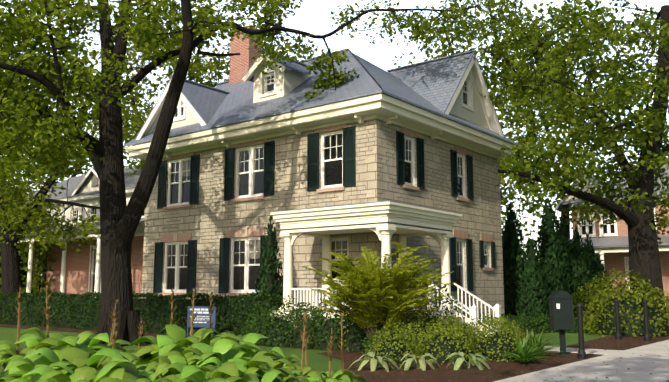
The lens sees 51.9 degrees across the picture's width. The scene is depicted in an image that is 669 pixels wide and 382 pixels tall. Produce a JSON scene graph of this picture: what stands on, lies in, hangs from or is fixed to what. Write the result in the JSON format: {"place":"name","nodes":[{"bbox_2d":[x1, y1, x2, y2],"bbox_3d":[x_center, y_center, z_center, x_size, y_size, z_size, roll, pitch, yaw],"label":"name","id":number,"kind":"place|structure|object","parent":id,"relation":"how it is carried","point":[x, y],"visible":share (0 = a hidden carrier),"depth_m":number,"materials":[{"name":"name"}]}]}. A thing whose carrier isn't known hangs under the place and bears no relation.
{"place":"outdoors","nodes":[
{"label":"outdoors","id":0,"kind":"place"},
{"bbox_2d":[0,315,668,381],"bbox_3d":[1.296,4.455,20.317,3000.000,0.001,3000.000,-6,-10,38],"label":"lawn","id":1,"kind":"structure","parent":0,"point":[319,361],"depth_m":18.28,"materials":[{"name":"green plant"}]},
{"bbox_2d":[0,172,43,198],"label":"tree","id":2,"kind":"object","parent":1,"relation":"on","point":[25,183],"visible":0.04,"depth_m":53.58,"materials":[{"name":"green plant"}]},
{"bbox_2d":[0,177,55,296],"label":"tree","id":3,"kind":"object","parent":1,"relation":"on","point":[40,268],"depth_m":41.80,"materials":[{"name":"green plant"}]},
{"bbox_2d":[0,75,148,293],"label":"tree","id":4,"kind":"object","parent":1,"relation":"on","point":[13,221],"depth_m":34.94,"materials":[{"name":"green plant"}]},
{"bbox_2d":[17,166,144,297],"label":"neighbour house","id":5,"kind":"structure","parent":1,"relation":"on","point":[73,272],"depth_m":41.11,"materials":[{"name":"brick"}]},
{"bbox_2d":[12,66,155,196],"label":"tree","id":6,"kind":"object","parent":1,"relation":"on","point":[86,163],"depth_m":58.90,"materials":[{"name":"green plant"}]},
{"bbox_2d":[0,291,282,335],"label":"hedge","id":7,"kind":"object","parent":1,"relation":"on","point":[88,295],"depth_m":24.46,"materials":[{"name":"green plant"}]},
{"bbox_2d":[0,324,366,381],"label":"foreground plants","id":8,"kind":"object","parent":1,"relation":"on","point":[198,356],"visible":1,"depth_m":7.66,"materials":[{"name":"green plant"}]},
{"bbox_2d":[12,285,346,377],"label":"seed spikes","id":9,"kind":"object","parent":8,"relation":"on","point":[114,325],"visible":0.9,"depth_m":8.89,"materials":[{"name":"brown plant"}]},
{"bbox_2d":[87,20,285,176],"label":"tree","id":10,"kind":"object","parent":1,"relation":"on","point":[198,68],"depth_m":45.79,"materials":[{"name":"green plant"}]},
{"bbox_2d":[239,301,277,344],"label":"porch shrub","id":11,"kind":"object","parent":1,"relation":"on","point":[248,329],"depth_m":19.31,"materials":[{"name":"green plant"}]},
{"bbox_2d":[0,0,532,346],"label":"tree","id":12,"kind":"object","parent":1,"relation":"on","point":[31,102],"depth_m":19.36,"materials":[{"name":"plant"}]},
{"bbox_2d":[0,324,553,350],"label":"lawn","id":13,"kind":"structure","parent":1,"relation":"on","point":[73,330],"depth_m":25.66,"materials":[{"name":"green plant"}]},
{"bbox_2d":[187,306,215,336],"bbox_3d":[-4.008,3.987,20.682,0.940,1.030,0.050,-2,-8,16],"label":"yard sign","id":14,"kind":"object","parent":13,"relation":"on","point":[203,314],"visible":0.62,"depth_m":20.69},
{"bbox_2d":[162,327,244,337],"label":"hostas","id":15,"kind":"object","parent":13,"relation":"on","point":[227,331],"visible":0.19,"depth_m":20.80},
{"bbox_2d":[251,215,283,299],"bbox_3d":[-2.032,2.683,21.686,1.299,3.894,1.296,-6,-10,38],"label":"conifer","id":16,"kind":"object","parent":13,"relation":"on","point":[279,281],"depth_m":21.64,"materials":[{"name":"green plant"}]},
{"bbox_2d":[270,201,500,339],"bbox_3d":[1.539,2.489,20.050,5.670,3.842,3.970,-6,-10,38],"label":"porch","id":17,"kind":"object","parent":13,"relation":"on","point":[384,221],"visible":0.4,"depth_m":19.69,"materials":[{"name":"wood"}]},
{"bbox_2d":[512,311,546,330],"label":"shrub","id":18,"kind":"object","parent":13,"relation":"on","point":[529,318],"visible":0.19,"depth_m":25.30,"materials":[{"name":"green plant"}]},
{"bbox_2d":[524,315,557,332],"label":"shrub","id":19,"kind":"object","parent":13,"relation":"on","point":[541,320],"visible":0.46,"depth_m":24.66,"materials":[{"name":"green plant"}]},
{"bbox_2d":[529,314,556,331],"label":"shrub","id":20,"kind":"object","parent":13,"relation":"on","point":[543,324],"visible":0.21,"depth_m":24.78,"materials":[{"name":"green plant"}]},
{"bbox_2d":[538,316,558,331],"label":"shrub","id":21,"kind":"object","parent":13,"relation":"on","point":[548,324],"visible":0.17,"depth_m":24.98,"materials":[{"name":"green plant"}]},
{"bbox_2d":[259,295,307,346],"bbox_3d":[-1.339,3.595,18.920,1.280,1.446,1.376,-6,-10,38],"label":"porch shrub","id":22,"kind":"object","parent":1,"relation":"on","point":[266,319],"depth_m":18.62,"materials":[{"name":"green plant"}]},
{"bbox_2d":[283,302,324,348],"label":"porch shrub","id":23,"kind":"object","parent":1,"relation":"on","point":[311,313],"depth_m":18.17,"materials":[{"name":"green plant"}]},
{"bbox_2d":[124,25,520,317],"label":"house","id":24,"kind":"structure","parent":1,"relation":"on","point":[250,147],"depth_m":24.85,"materials":[{"name":"stone"}]},
{"bbox_2d":[308,292,350,350],"bbox_3d":[-0.131,3.402,17.928,1.373,1.535,1.161,-6,-10,38],"label":"porch shrub","id":25,"kind":"object","parent":1,"relation":"on","point":[321,312],"depth_m":17.58,"materials":[{"name":"green plant"}]},
{"bbox_2d":[364,314,413,353],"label":"porch shrub","id":26,"kind":"object","parent":1,"relation":"on","point":[369,339],"depth_m":16.34,"materials":[{"name":"green plant"}]},
{"bbox_2d":[400,308,440,338],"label":"shrub","id":27,"kind":"object","parent":1,"relation":"on","point":[428,318],"depth_m":17.36,"materials":[{"name":"green plant"}]},
{"bbox_2d":[424,285,463,329],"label":"shrub","id":28,"kind":"object","parent":1,"relation":"on","point":[446,308],"depth_m":18.40,"materials":[{"name":"green plant"}]},
{"bbox_2d":[317,351,602,381],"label":"mulch bed","id":29,"kind":"object","parent":1,"relation":"on","point":[504,370],"visible":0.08,"depth_m":13.09,"materials":[{"name":"brown soil"}]},
{"bbox_2d":[300,243,453,351],"bbox_3d":[0.989,2.573,16.264,3.843,2.601,3.529,-6,-10,38],"label":"golden shrub","id":30,"kind":"object","parent":29,"relation":"on","point":[394,294],"depth_m":15.90,"materials":[{"name":"green plant"}]},
{"bbox_2d":[362,321,423,364],"bbox_3d":[1.273,3.208,14.599,1.209,0.912,1.244,-6,-10,38],"label":"box shrub","id":31,"kind":"object","parent":29,"relation":"on","point":[388,332],"depth_m":14.38,"materials":[{"name":"green plant"}]},
{"bbox_2d":[348,352,490,371],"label":"hosta plants","id":32,"kind":"object","parent":29,"relation":"on","point":[379,361],"visible":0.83,"depth_m":13.32,"materials":[{"name":"green plant"}]},
{"bbox_2d":[395,299,443,357],"bbox_3d":[1.936,3.187,15.962,1.263,1.332,1.210,-6,-10,38],"label":"box shrub","id":33,"kind":"object","parent":29,"relation":"on","point":[420,323],"depth_m":15.74,"materials":[{"name":"green plant"}]},
{"bbox_2d":[412,313,478,364],"bbox_3d":[2.393,3.184,14.856,1.539,1.056,1.700,-6,-10,38],"label":"box shrub","id":34,"kind":"object","parent":29,"relation":"on","point":[429,333],"depth_m":14.60,"materials":[{"name":"green plant"}]},
{"bbox_2d":[436,318,482,352],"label":"box shrub","id":35,"kind":"object","parent":29,"relation":"on","point":[463,331],"depth_m":16.10,"materials":[{"name":"green plant"}]},
{"bbox_2d":[317,334,666,381],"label":"fallen leaves","id":36,"kind":"object","parent":29,"relation":"on","point":[539,360],"visible":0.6,"depth_m":13.36,"materials":[{"name":"brown plant"}]},
{"bbox_2d":[465,312,531,361],"bbox_3d":[3.594,3.215,15.261,1.464,1.073,1.491,-6,-10,38],"label":"box shrub","id":37,"kind":"object","parent":29,"relation":"on","point":[509,329],"depth_m":14.98,"materials":[{"name":"green plant"}]},
{"bbox_2d":[500,327,563,363],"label":"daylilies","id":38,"kind":"object","parent":29,"relation":"on","point":[536,349],"visible":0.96,"depth_m":14.71,"materials":[{"name":"green plant"}]},
{"bbox_2d":[548,291,573,354],"bbox_3d":[5.430,3.142,16.418,0.510,1.500,0.610,-1,-8,8],"label":"drop box","id":39,"kind":"object","parent":29,"relation":"on","point":[561,313],"visible":0.94,"depth_m":16.20,"materials":[{"name":"metal"}]},
{"bbox_2d":[576,303,586,358],"bbox_3d":[5.548,3.142,15.475,0.200,1.235,0.195,-6,-10,38],"label":"bollard","id":40,"kind":"object","parent":29,"relation":"on","point":[581,354],"visible":0.98,"depth_m":15.42,"materials":[{"name":"black metal"}]},
{"bbox_2d":[391,0,592,237],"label":"tree","id":41,"kind":"object","parent":1,"relation":"on","point":[513,119],"depth_m":39.66,"materials":[{"name":"green plant"}]},
{"bbox_2d":[476,316,525,342],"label":"box shrub","id":42,"kind":"object","parent":1,"relation":"on","point":[513,321],"depth_m":16.46,"materials":[{"name":"green plant"}]},
{"bbox_2d":[492,313,524,330],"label":"shrub","id":43,"kind":"object","parent":1,"relation":"on","point":[509,315],"visible":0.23,"depth_m":24.89,"materials":[{"name":"green plant"}]},
{"bbox_2d":[501,203,527,317],"bbox_3d":[7.886,3.144,30.271,2.302,5.400,2.377,-6,-10,38],"label":"conifer","id":44,"kind":"object","parent":1,"relation":"on","point":[508,255],"depth_m":29.87,"materials":[{"name":"green plant"}]},
{"bbox_2d":[505,316,531,332],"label":"shrub","id":45,"kind":"object","parent":1,"relation":"on","point":[521,323],"visible":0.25,"depth_m":24.61,"materials":[{"name":"green plant"}]},
{"bbox_2d":[510,317,541,332],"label":"shrub","id":46,"kind":"object","parent":1,"relation":"on","point":[531,321],"visible":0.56,"depth_m":24.48,"materials":[{"name":"green plant"}]},
{"bbox_2d":[513,231,551,322],"bbox_3d":[8.445,3.695,29.143,1.859,3.993,1.904,-6,-10,38],"label":"conifer","id":47,"kind":"object","parent":1,"relation":"on","point":[529,271],"depth_m":28.83,"materials":[{"name":"green plant"}]},
{"bbox_2d":[535,198,579,315],"bbox_3d":[10.361,3.249,32.846,2.543,5.918,2.636,-6,-10,38],"label":"conifer","id":48,"kind":"object","parent":1,"relation":"on","point":[560,249],"depth_m":32.41,"materials":[{"name":"green plant"}]},
{"bbox_2d":[546,318,577,332],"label":"shrub","id":49,"kind":"object","parent":1,"relation":"on","point":[565,330],"visible":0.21,"depth_m":24.41,"materials":[{"name":"green plant"}]},
{"bbox_2d":[555,216,570,265],"bbox_3d":[11.965,3.945,35.808,2.139,5.376,2.206,-6,-10,38],"label":"conifer","id":50,"kind":"object","parent":1,"relation":"on","point":[564,229],"depth_m":35.93,"materials":[{"name":"green plant"}]},
{"bbox_2d":[472,0,668,318],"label":"tree","id":51,"kind":"object","parent":1,"relation":"on","point":[582,46],"depth_m":24.44,"materials":[{"name":"green plant"}]},
{"bbox_2d":[494,3,652,238],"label":"tree","id":52,"kind":"object","parent":1,"relation":"on","point":[541,10],"depth_m":52.10,"materials":[{"name":"green plant"}]},
{"bbox_2d":[555,317,593,332],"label":"shrub","id":53,"kind":"object","parent":1,"relation":"on","point":[577,327],"visible":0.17,"depth_m":24.28,"materials":[{"name":"green plant"}]},
{"bbox_2d":[566,226,594,309],"bbox_3d":[12.024,3.996,33.783,1.974,4.703,2.076,-6,-10,38],"label":"conifer","id":54,"kind":"object","parent":1,"relation":"on","point":[586,271],"depth_m":33.58,"materials":[{"name":"green plant"}]},
{"bbox_2d":[544,346,622,354],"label":"path to steps","id":55,"kind":"structure","parent":1,"relation":"on","point":[595,351],"depth_m":17.19,"materials":[{"name":"concrete"}]},
{"bbox_2d":[582,233,594,274],"bbox_3d":[14.109,4.598,37.825,2.021,4.651,2.045,-6,-10,38],"label":"conifer","id":56,"kind":"object","parent":1,"relation":"on","point":[591,251],"depth_m":37.85,"materials":[{"name":"green plant"}]},
{"bbox_2d":[570,277,625,318],"bbox_3d":[11.894,4.926,30.573,3.368,2.228,3.082,-6,-10,38],"label":"bush","id":57,"kind":"object","parent":1,"relation":"on","point":[583,297],"depth_m":30.49,"materials":[{"name":"green plant"}]},
{"bbox_2d":[591,253,611,300],"bbox_3d":[13.813,4.914,35.751,1.624,3.441,1.702,-6,-10,38],"label":"conifer","id":58,"kind":"object","parent":1,"relation":"on","point":[600,265],"depth_m":35.75,"materials":[{"name":"green plant"}]},
{"bbox_2d":[555,157,668,309],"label":"neighbour house","id":59,"kind":"structure","parent":1,"relation":"on","point":[610,245],"depth_m":45.37,"materials":[{"name":"slate"},{"name":"red brick"},{"name":"white paint"}]},
{"bbox_2d":[566,335,668,349],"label":"mulch strip","id":60,"kind":"object","parent":1,"relation":"on","point":[609,343],"visible":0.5,"depth_m":19.91,"materials":[{"name":"brown soil"}]},
{"bbox_2d":[614,299,621,338],"bbox_3d":[8.817,3.986,21.408,0.200,1.235,0.195,-6,-10,38],"label":"bollard","id":61,"kind":"object","parent":60,"relation":"on","point":[618,335],"visible":0.98,"depth_m":21.36,"materials":[{"name":"black metal"}]},
{"bbox_2d":[643,299,650,340],"bbox_3d":[9.381,3.883,20.678,0.200,1.235,0.195,-6,-10,38],"label":"bollard","id":62,"kind":"object","parent":60,"relation":"on","point":[647,337],"visible":0.96,"depth_m":20.63,"materials":[{"name":"black metal"}]},
{"bbox_2d":[583,266,668,338],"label":"bush","id":63,"kind":"object","parent":1,"relation":"on","point":[595,299],"depth_m":22.94,"materials":[{"name":"green plant"}]},
{"bbox_2d":[0,0,668,254],"label":"sky","id":64,"kind":"structure","parent":0,"point":[312,17],"materials":[{"name":"white"}]},
{"bbox_2d":[330,305,370,352],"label":"porch shrub","id":65,"kind":"object","parent":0,"point":[352,340],"depth_m":17.01,"materials":[{"name":"green plant"}]},
{"bbox_2d":[494,340,668,381],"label":"sidewalk","id":66,"kind":"structure","parent":0,"point":[615,369],"depth_m":13.13,"materials":[{"name":"concrete"}]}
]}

